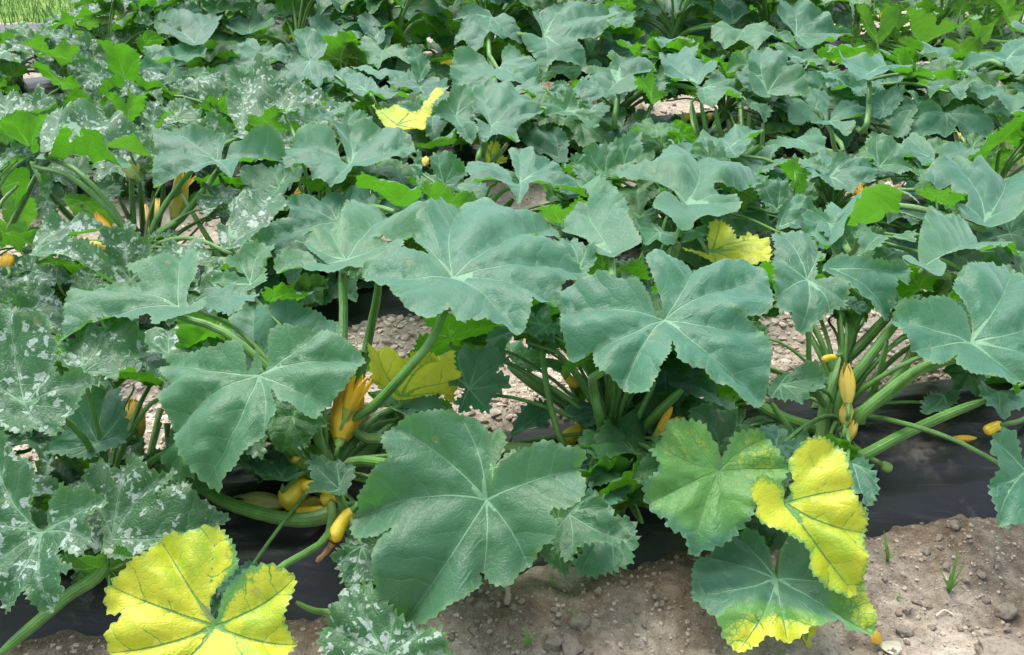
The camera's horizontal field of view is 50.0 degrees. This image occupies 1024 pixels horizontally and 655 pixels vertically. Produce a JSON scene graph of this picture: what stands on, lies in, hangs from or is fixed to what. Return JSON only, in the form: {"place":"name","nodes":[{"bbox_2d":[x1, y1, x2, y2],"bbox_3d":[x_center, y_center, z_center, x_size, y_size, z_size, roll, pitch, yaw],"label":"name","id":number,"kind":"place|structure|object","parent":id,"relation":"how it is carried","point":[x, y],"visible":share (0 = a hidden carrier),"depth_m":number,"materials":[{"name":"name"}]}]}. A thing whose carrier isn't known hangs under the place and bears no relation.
{"place":"outdoors","nodes":[
{"label":"outdoors","id":0,"kind":"place"},
{"bbox_2d":[0,0,561,25],"bbox_3d":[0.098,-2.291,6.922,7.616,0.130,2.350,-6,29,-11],"label":"grass","id":1,"kind":"structure","parent":0,"point":[34,10],"depth_m":5.88,"materials":[{"name":"green plant"}]},
{"bbox_2d":[0,4,1023,654],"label":"ground","id":2,"kind":"structure","parent":0,"point":[536,584],"depth_m":1.98,"materials":[{"name":"soil"}]},
{"bbox_2d":[0,48,115,206],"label":"zucchini plant","id":3,"kind":"object","parent":2,"relation":"on","point":[13,99],"visible":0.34,"depth_m":3.53,"materials":[{"name":"green plant"}]},
{"bbox_2d":[4,0,135,38],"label":"zucchini plant","id":4,"kind":"object","parent":2,"relation":"on","point":[21,28],"visible":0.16,"depth_m":5.16,"materials":[{"name":"green plant"}]},
{"bbox_2d":[23,0,179,102],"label":"zucchini plant","id":5,"kind":"object","parent":2,"relation":"on","point":[62,50],"visible":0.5,"depth_m":4.49,"materials":[{"name":"green plant"}]},
{"bbox_2d":[99,66,354,194],"bbox_3d":[-0.882,-0.705,3.793,0.783,0.375,0.874,-24,37,-37],"label":"zucchini plant","id":6,"kind":"object","parent":2,"relation":"on","point":[205,88],"visible":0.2,"depth_m":3.70,"materials":[{"name":"green plant"}]},
{"bbox_2d":[201,0,393,87],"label":"squash plant","id":7,"kind":"object","parent":2,"relation":"on","point":[276,46],"visible":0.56,"depth_m":4.54,"materials":[{"name":"green plant"}]},
{"bbox_2d":[338,0,457,90],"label":"squash plant","id":8,"kind":"object","parent":2,"relation":"on","point":[379,47],"visible":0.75,"depth_m":4.68,"materials":[{"name":"green plant"}]},
{"bbox_2d":[329,146,588,253],"bbox_3d":[-0.110,-0.314,3.014,0.858,0.457,0.710,0,29,0],"label":"squash plant","id":9,"kind":"object","parent":2,"relation":"on","point":[450,170],"visible":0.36,"depth_m":3.02,"materials":[{"name":"green plant"}]},
{"bbox_2d":[464,596,473,602],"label":"dirt clod","id":10,"kind":"object","parent":2,"relation":"on","point":[468,599],"visible":1,"depth_m":1.93,"materials":[{"name":"soil"}]},
{"bbox_2d":[469,640,476,646],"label":"dirt clod","id":11,"kind":"object","parent":2,"relation":"on","point":[472,643],"visible":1,"depth_m":1.86,"materials":[{"name":"soil"}]},
{"bbox_2d":[469,627,477,635],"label":"dirt clod","id":12,"kind":"object","parent":2,"relation":"on","point":[473,630],"visible":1,"depth_m":1.89,"materials":[{"name":"soil"}]},
{"bbox_2d":[472,600,482,608],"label":"dirt clod","id":13,"kind":"object","parent":2,"relation":"on","point":[478,604],"visible":1,"depth_m":1.93,"materials":[{"name":"soil"}]},
{"bbox_2d":[0,0,957,40],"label":"mulch film","id":14,"kind":"object","parent":2,"relation":"on","point":[34,27],"visible":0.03,"depth_m":5.56,"materials":[{"name":"black plastic"}]},
{"bbox_2d":[120,0,191,18],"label":"zucchini plant","id":15,"kind":"object","parent":14,"relation":"on","point":[187,2],"visible":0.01,"depth_m":5.38,"materials":[{"name":"green plant"}]},
{"bbox_2d":[191,0,298,21],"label":"squash plant","id":16,"kind":"object","parent":14,"relation":"on","point":[261,9],"visible":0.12,"depth_m":5.60,"materials":[{"name":"green plant"}]},
{"bbox_2d":[263,0,353,20],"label":"squash plant","id":17,"kind":"object","parent":14,"relation":"on","point":[329,10],"visible":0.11,"depth_m":5.60,"materials":[{"name":"green plant"}]},
{"bbox_2d":[394,0,476,20],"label":"squash plant","id":18,"kind":"object","parent":14,"relation":"on","point":[445,3],"visible":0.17,"depth_m":5.64,"materials":[{"name":"green plant"}]},
{"bbox_2d":[583,0,647,24],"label":"squash plant","id":19,"kind":"object","parent":14,"relation":"on","point":[628,5],"visible":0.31,"depth_m":5.68,"materials":[{"name":"green plant"}]},
{"bbox_2d":[481,641,488,648],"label":"dirt clod","id":20,"kind":"object","parent":2,"relation":"on","point":[485,644],"visible":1,"depth_m":1.86,"materials":[{"name":"soil"}]},
{"bbox_2d":[504,585,510,605],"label":"dry stalk","id":21,"kind":"object","parent":2,"relation":"on","point":[507,598],"visible":0.72,"depth_m":1.94,"materials":[{"name":"plant"}]},
{"bbox_2d":[0,378,1023,647],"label":"mulch film","id":22,"kind":"object","parent":2,"relation":"on","point":[928,478],"visible":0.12,"depth_m":2.19,"materials":[{"name":"black plastic"}]},
{"bbox_2d":[0,424,103,553],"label":"zucchini plant","id":23,"kind":"object","parent":22,"relation":"on","point":[36,441],"visible":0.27,"depth_m":1.95,"materials":[{"name":"green plant"}]},
{"bbox_2d":[0,304,305,654],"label":"zucchini plant","id":24,"kind":"object","parent":22,"relation":"on","point":[121,485],"visible":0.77,"depth_m":1.84,"materials":[{"name":"green plant"}]},
{"bbox_2d":[59,199,587,654],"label":"squash plant","id":25,"kind":"object","parent":22,"relation":"on","point":[446,508],"visible":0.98,"depth_m":1.80,"materials":[{"name":"green plant"}]},
{"bbox_2d":[660,205,1023,553],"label":"squash plant","id":26,"kind":"object","parent":22,"relation":"on","point":[985,337],"visible":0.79,"depth_m":2.18,"materials":[{"name":"green plant"}]},
{"bbox_2d":[853,221,1023,434],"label":"squash plant","id":27,"kind":"object","parent":22,"relation":"on","point":[1003,403],"visible":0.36,"depth_m":2.42,"materials":[{"name":"green plant"}]},
{"bbox_2d":[0,97,1023,208],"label":"mulch film","id":28,"kind":"object","parent":2,"relation":"on","point":[467,153],"visible":0.02,"depth_m":3.88,"materials":[{"name":"black plastic"}]},
{"bbox_2d":[28,39,203,207],"bbox_3d":[-1.373,-0.688,3.688,0.659,0.468,0.917,-8,30,-14],"label":"zucchini plant","id":29,"kind":"object","parent":28,"relation":"on","point":[161,107],"visible":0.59,"depth_m":3.64,"materials":[{"name":"green plant"}]},
{"bbox_2d":[249,26,465,177],"bbox_3d":[-0.511,-0.772,3.893,0.773,0.429,0.991,0,29,0],"label":"squash plant","id":30,"kind":"object","parent":28,"relation":"on","point":[397,103],"visible":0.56,"depth_m":3.93,"materials":[{"name":"green plant"}]},
{"bbox_2d":[405,43,612,171],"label":"squash plant","id":31,"kind":"object","parent":28,"relation":"on","point":[476,103],"visible":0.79,"depth_m":3.69,"materials":[{"name":"green plant"}]},
{"bbox_2d":[0,61,1023,256],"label":"mulch chips","id":32,"kind":"object","parent":2,"relation":"on","point":[530,184],"visible":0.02,"depth_m":3.69,"materials":[{"name":"beige wood"}]},
{"bbox_2d":[508,618,515,625],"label":"dirt clod","id":33,"kind":"object","parent":2,"relation":"on","point":[512,622],"visible":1,"depth_m":1.90,"materials":[{"name":"soil"}]},
{"bbox_2d":[3,26,1023,101],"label":"mulch film","id":34,"kind":"object","parent":2,"relation":"on","point":[43,82],"visible":0.01,"depth_m":4.81,"materials":[{"name":"black plastic"}]},
{"bbox_2d":[0,28,97,93],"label":"zucchini plant","id":35,"kind":"object","parent":34,"relation":"on","point":[15,71],"visible":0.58,"depth_m":4.34,"materials":[{"name":"green plant"}]},
{"bbox_2d":[111,0,259,90],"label":"squash plant","id":36,"kind":"object","parent":34,"relation":"on","point":[192,27],"visible":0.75,"depth_m":4.41,"materials":[{"name":"green plant"}]},
{"bbox_2d":[698,0,853,63],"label":"squash plant","id":37,"kind":"object","parent":34,"relation":"on","point":[807,24],"visible":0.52,"depth_m":4.77,"materials":[{"name":"green plant"}]},
{"bbox_2d":[817,0,982,61],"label":"zucchini plant","id":38,"kind":"object","parent":34,"relation":"on","point":[855,14],"visible":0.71,"depth_m":4.78,"materials":[{"name":"green plant"}]},
{"bbox_2d":[873,0,1023,53],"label":"zucchini plant","id":39,"kind":"object","parent":34,"relation":"on","point":[972,35],"visible":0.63,"depth_m":5.05,"materials":[{"name":"green plant"}]},
{"bbox_2d":[936,0,1023,38],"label":"zucchini plant","id":40,"kind":"object","parent":34,"relation":"on","point":[1017,2],"visible":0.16,"depth_m":5.29,"materials":[{"name":"green plant"}]},
{"bbox_2d":[511,604,516,610],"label":"dirt clod","id":41,"kind":"object","parent":2,"relation":"on","point":[514,607],"visible":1,"depth_m":1.92,"materials":[{"name":"soil"}]},
{"bbox_2d":[12,264,1015,461],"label":"mulch chips","id":42,"kind":"object","parent":2,"relation":"on","point":[787,359],"visible":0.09,"depth_m":2.68,"materials":[{"name":"beige wood"}]},
{"bbox_2d":[19,199,1014,341],"bbox_3d":[0.090,-0.159,3.194,7.042,0.205,0.640,-5,29,-10],"label":"mulch film","id":43,"kind":"object","parent":2,"relation":"on","point":[359,309],"visible":0.01,"depth_m":2.93,"materials":[{"name":"black plastic"}]},
{"bbox_2d":[0,110,108,305],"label":"zucchini plant","id":44,"kind":"object","parent":43,"relation":"on","point":[18,203],"visible":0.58,"depth_m":2.88,"materials":[{"name":"green plant"}]},
{"bbox_2d":[0,52,290,349],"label":"zucchini plant","id":45,"kind":"object","parent":43,"relation":"on","point":[83,127],"visible":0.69,"depth_m":2.87,"materials":[{"name":"green plant"}]},
{"bbox_2d":[150,81,427,320],"bbox_3d":[-0.560,-0.327,2.974,0.833,0.500,0.741,0,29,0],"label":"squash plant","id":46,"kind":"object","parent":43,"relation":"on","point":[368,143],"visible":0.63,"depth_m":2.92,"materials":[{"name":"green plant"}]},
{"bbox_2d":[855,109,1023,262],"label":"squash plant","id":47,"kind":"object","parent":43,"relation":"on","point":[923,151],"visible":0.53,"depth_m":3.32,"materials":[{"name":"green plant"}]},
{"bbox_2d":[422,0,618,71],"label":"squash plant","id":48,"kind":"object","parent":2,"relation":"on","point":[562,29],"visible":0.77,"depth_m":4.62,"materials":[{"name":"green plant"}]},
{"bbox_2d":[17,517,1023,654],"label":"soil crumbs","id":49,"kind":"object","parent":2,"relation":"on","point":[657,604],"visible":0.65,"depth_m":1.95,"materials":[{"name":"brown soil"}]},
{"bbox_2d":[517,598,524,603],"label":"dirt clod","id":50,"kind":"object","parent":2,"relation":"on","point":[521,601],"visible":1,"depth_m":1.93,"materials":[{"name":"soil"}]},
{"bbox_2d":[520,626,542,647],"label":"grass weed","id":51,"kind":"object","parent":2,"relation":"on","point":[527,640],"depth_m":1.88,"materials":[{"name":"green plant"}]},
{"bbox_2d":[543,633,563,651],"bbox_3d":[0.072,0.538,1.879,0.040,0.025,0.032,-6,26,-39],"label":"dirt clod","id":52,"kind":"object","parent":2,"relation":"on","point":[554,641],"visible":1,"depth_m":1.87,"materials":[{"name":"soil"}]},
{"bbox_2d":[550,606,558,613],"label":"dirt clod","id":53,"kind":"object","parent":2,"relation":"on","point":[555,610],"visible":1,"depth_m":1.93,"materials":[{"name":"soil"}]},
{"bbox_2d":[553,620,560,625],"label":"dirt clod","id":54,"kind":"object","parent":2,"relation":"on","point":[557,623],"visible":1,"depth_m":1.91,"materials":[{"name":"soil"}]},
{"bbox_2d":[502,0,636,81],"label":"squash plant","id":55,"kind":"object","parent":2,"relation":"on","point":[622,18],"visible":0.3,"depth_m":4.74,"materials":[{"name":"green plant"}]},
{"bbox_2d":[561,633,584,654],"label":"dirt clod","id":56,"kind":"object","parent":2,"relation":"on","point":[571,644],"visible":0.99,"depth_m":1.87,"materials":[{"name":"soil"}]},
{"bbox_2d":[568,612,590,630],"bbox_3d":[0.119,0.516,1.919,0.040,0.027,0.030,-20,47,-25],"label":"dirt clod","id":57,"kind":"object","parent":2,"relation":"on","point":[580,621],"visible":1,"depth_m":1.91,"materials":[{"name":"soil"}]},
{"bbox_2d":[583,647,593,654],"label":"dirt clod","id":58,"kind":"object","parent":2,"relation":"on","point":[588,651],"visible":1,"depth_m":1.86,"materials":[{"name":"soil"}]},
{"bbox_2d":[595,587,602,595],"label":"dirt clod","id":59,"kind":"object","parent":2,"relation":"on","point":[598,591],"visible":1,"depth_m":1.97,"materials":[{"name":"soil"}]},
{"bbox_2d":[352,175,877,652],"bbox_3d":[0.250,0.115,2.134,1.048,0.557,0.851,14,31,23],"label":"squash plant","id":60,"kind":"object","parent":2,"relation":"on","point":[684,459],"visible":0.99,"depth_m":2.00,"materials":[{"name":"green plant"}]},
{"bbox_2d":[548,37,725,153],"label":"squash plant","id":61,"kind":"object","parent":2,"relation":"on","point":[619,81],"visible":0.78,"depth_m":3.84,"materials":[{"name":"green plant"}]},
{"bbox_2d":[634,609,640,613],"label":"dirt clod","id":62,"kind":"object","parent":2,"relation":"on","point":[638,611],"visible":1,"depth_m":1.94,"materials":[{"name":"soil"}]},
{"bbox_2d":[641,621,646,627],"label":"dirt clod","id":63,"kind":"object","parent":2,"relation":"on","point":[644,624],"visible":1,"depth_m":1.92,"materials":[{"name":"soil"}]},
{"bbox_2d":[643,581,653,589],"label":"dirt clod","id":64,"kind":"object","parent":2,"relation":"on","point":[648,585],"visible":1,"depth_m":1.98,"materials":[{"name":"soil"}]},
{"bbox_2d":[545,117,823,300],"bbox_3d":[0.465,-0.317,3.070,0.856,0.438,0.825,-8,30,-15],"label":"squash plant","id":65,"kind":"object","parent":2,"relation":"on","point":[678,181],"visible":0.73,"depth_m":2.90,"materials":[{"name":"green plant"}]},
{"bbox_2d":[599,0,796,61],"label":"squash plant","id":66,"kind":"object","parent":2,"relation":"on","point":[714,40],"visible":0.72,"depth_m":4.87,"materials":[{"name":"green plant"}]},
{"bbox_2d":[634,36,864,154],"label":"squash plant","id":67,"kind":"object","parent":2,"relation":"on","point":[770,87],"visible":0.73,"depth_m":3.81,"materials":[{"name":"green plant"}]},
{"bbox_2d":[696,124,1023,271],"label":"squash plant","id":68,"kind":"object","parent":2,"relation":"on","point":[979,190],"visible":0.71,"depth_m":3.07,"materials":[{"name":"green plant"}]},
{"bbox_2d":[731,42,997,152],"bbox_3d":[1.365,-0.873,4.085,1.068,0.421,0.837,24,37,37],"label":"squash plant","id":69,"kind":"object","parent":2,"relation":"on","point":[880,101],"visible":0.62,"depth_m":3.88,"materials":[{"name":"green plant"}]},
{"bbox_2d":[881,575,887,581],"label":"dirt clod","id":70,"kind":"object","parent":2,"relation":"on","point":[884,578],"visible":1,"depth_m":1.99,"materials":[{"name":"soil"}]},
{"bbox_2d":[870,630,901,654],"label":"fallen flower","id":71,"kind":"object","parent":2,"relation":"on","point":[876,638],"visible":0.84,"depth_m":1.89,"materials":[{"name":"white plant"}]},
{"bbox_2d":[882,533,898,561],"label":"grass weed","id":72,"kind":"object","parent":2,"relation":"on","point":[886,551],"depth_m":2.03,"materials":[{"name":"green plant"}]},
{"bbox_2d":[895,611,902,615],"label":"dirt clod","id":73,"kind":"object","parent":2,"relation":"on","point":[898,613],"visible":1,"depth_m":1.95,"materials":[{"name":"soil"}]},
{"bbox_2d":[895,623,913,636],"bbox_3d":[0.687,0.532,1.924,0.032,0.019,0.023,9,30,17],"label":"dirt clod","id":74,"kind":"object","parent":2,"relation":"on","point":[901,628],"visible":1,"depth_m":1.92,"materials":[{"name":"soil"}]},
{"bbox_2d":[902,606,911,613],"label":"dirt clod","id":75,"kind":"object","parent":2,"relation":"on","point":[906,610],"visible":1,"depth_m":1.95,"materials":[{"name":"soil"}]},
{"bbox_2d":[911,596,922,605],"bbox_3d":[0.727,0.493,1.973,0.018,0.013,0.020,-4,29,-7],"label":"dirt clod","id":76,"kind":"object","parent":2,"relation":"on","point":[916,600],"visible":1,"depth_m":1.97,"materials":[{"name":"soil"}]},
{"bbox_2d":[921,546,930,555],"bbox_3d":[0.774,0.419,2.054,0.017,0.014,0.022,-3,44,10],"label":"dirt clod","id":77,"kind":"object","parent":2,"relation":"on","point":[925,551],"visible":1,"depth_m":2.05,"materials":[{"name":"soil"}]},
{"bbox_2d":[923,602,931,609],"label":"dirt clod","id":78,"kind":"object","parent":2,"relation":"on","point":[927,606],"visible":1,"depth_m":1.97,"materials":[{"name":"soil"}]},
{"bbox_2d":[927,624,936,630],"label":"dirt clod","id":79,"kind":"object","parent":2,"relation":"on","point":[932,627],"visible":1,"depth_m":1.93,"materials":[{"name":"soil"}]},
{"bbox_2d":[935,534,943,541],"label":"dirt clod","id":80,"kind":"object","parent":2,"relation":"on","point":[939,537],"visible":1,"depth_m":2.08,"materials":[{"name":"soil"}]},
{"bbox_2d":[937,545,944,550],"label":"dirt clod","id":81,"kind":"object","parent":2,"relation":"on","point":[939,547],"visible":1,"depth_m":2.05,"materials":[{"name":"soil"}]},
{"bbox_2d":[935,609,953,616],"bbox_3d":[0.767,0.509,1.953,0.040,0.011,0.012,-8,30,-15],"label":"straw piece","id":82,"kind":"object","parent":2,"relation":"on","point":[938,613],"visible":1,"depth_m":1.95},
{"bbox_2d":[942,562,950,571],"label":"dirt clod","id":83,"kind":"object","parent":2,"relation":"on","point":[946,566],"visible":1,"depth_m":2.03,"materials":[{"name":"soil"}]},
{"bbox_2d":[872,21,1023,168],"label":"squash plant","id":84,"kind":"object","parent":2,"relation":"on","point":[1003,64],"visible":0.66,"depth_m":4.02,"materials":[{"name":"green plant"}]},
{"bbox_2d":[946,519,960,531],"bbox_3d":[0.855,0.382,2.121,0.028,0.022,0.033,-1,27,-29],"label":"dirt clod","id":85,"kind":"object","parent":2,"relation":"on","point":[954,525],"visible":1,"depth_m":2.12,"materials":[{"name":"soil"}]},
{"bbox_2d":[939,552,969,593],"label":"grass weed","id":86,"kind":"object","parent":2,"relation":"on","point":[950,584],"depth_m":1.99,"materials":[{"name":"green plant"}]},
{"bbox_2d":[962,576,970,583],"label":"dirt clod","id":87,"kind":"object","parent":2,"relation":"on","point":[966,580],"visible":0.92,"depth_m":2.01,"materials":[{"name":"soil"}]},
{"bbox_2d":[967,626,975,632],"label":"dirt clod","id":88,"kind":"object","parent":2,"relation":"on","point":[971,629],"visible":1,"depth_m":1.93,"materials":[{"name":"soil"}]},
{"bbox_2d":[976,569,986,578],"bbox_3d":[0.867,0.457,2.029,0.017,0.013,0.021,-12,45,-5],"label":"dirt clod","id":89,"kind":"object","parent":2,"relation":"on","point":[980,574],"visible":1,"depth_m":2.02,"materials":[{"name":"soil"}]},
{"bbox_2d":[982,596,990,604],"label":"dirt clod","id":90,"kind":"object","parent":2,"relation":"on","point":[986,600],"visible":1,"depth_m":2.00,"materials":[{"name":"soil"}]},
{"bbox_2d":[983,632,993,636],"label":"dirt clod","id":91,"kind":"object","parent":2,"relation":"on","point":[987,634],"visible":0.63,"depth_m":1.92,"materials":[{"name":"soil"}]},
{"bbox_2d":[986,624,993,628],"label":"dirt clod","id":92,"kind":"object","parent":2,"relation":"on","point":[989,626],"visible":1,"depth_m":1.95,"materials":[{"name":"soil"}]},
{"bbox_2d":[973,635,1023,654],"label":"dirt clod","id":93,"kind":"object","parent":2,"relation":"on","point":[992,645],"visible":1,"depth_m":1.86,"materials":[{"name":"soil"}]},
{"bbox_2d":[993,601,1018,620],"bbox_3d":[0.887,0.508,1.970,0.045,0.028,0.037,-23,36,-36],"label":"dirt clod","id":94,"kind":"object","parent":2,"relation":"on","point":[1007,610],"visible":1,"depth_m":1.96,"materials":[{"name":"soil"}]},
{"bbox_2d":[1003,626,1011,633],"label":"dirt clod","id":95,"kind":"object","parent":2,"relation":"on","point":[1007,629],"visible":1,"depth_m":1.92,"materials":[{"name":"soil"}]}
]}

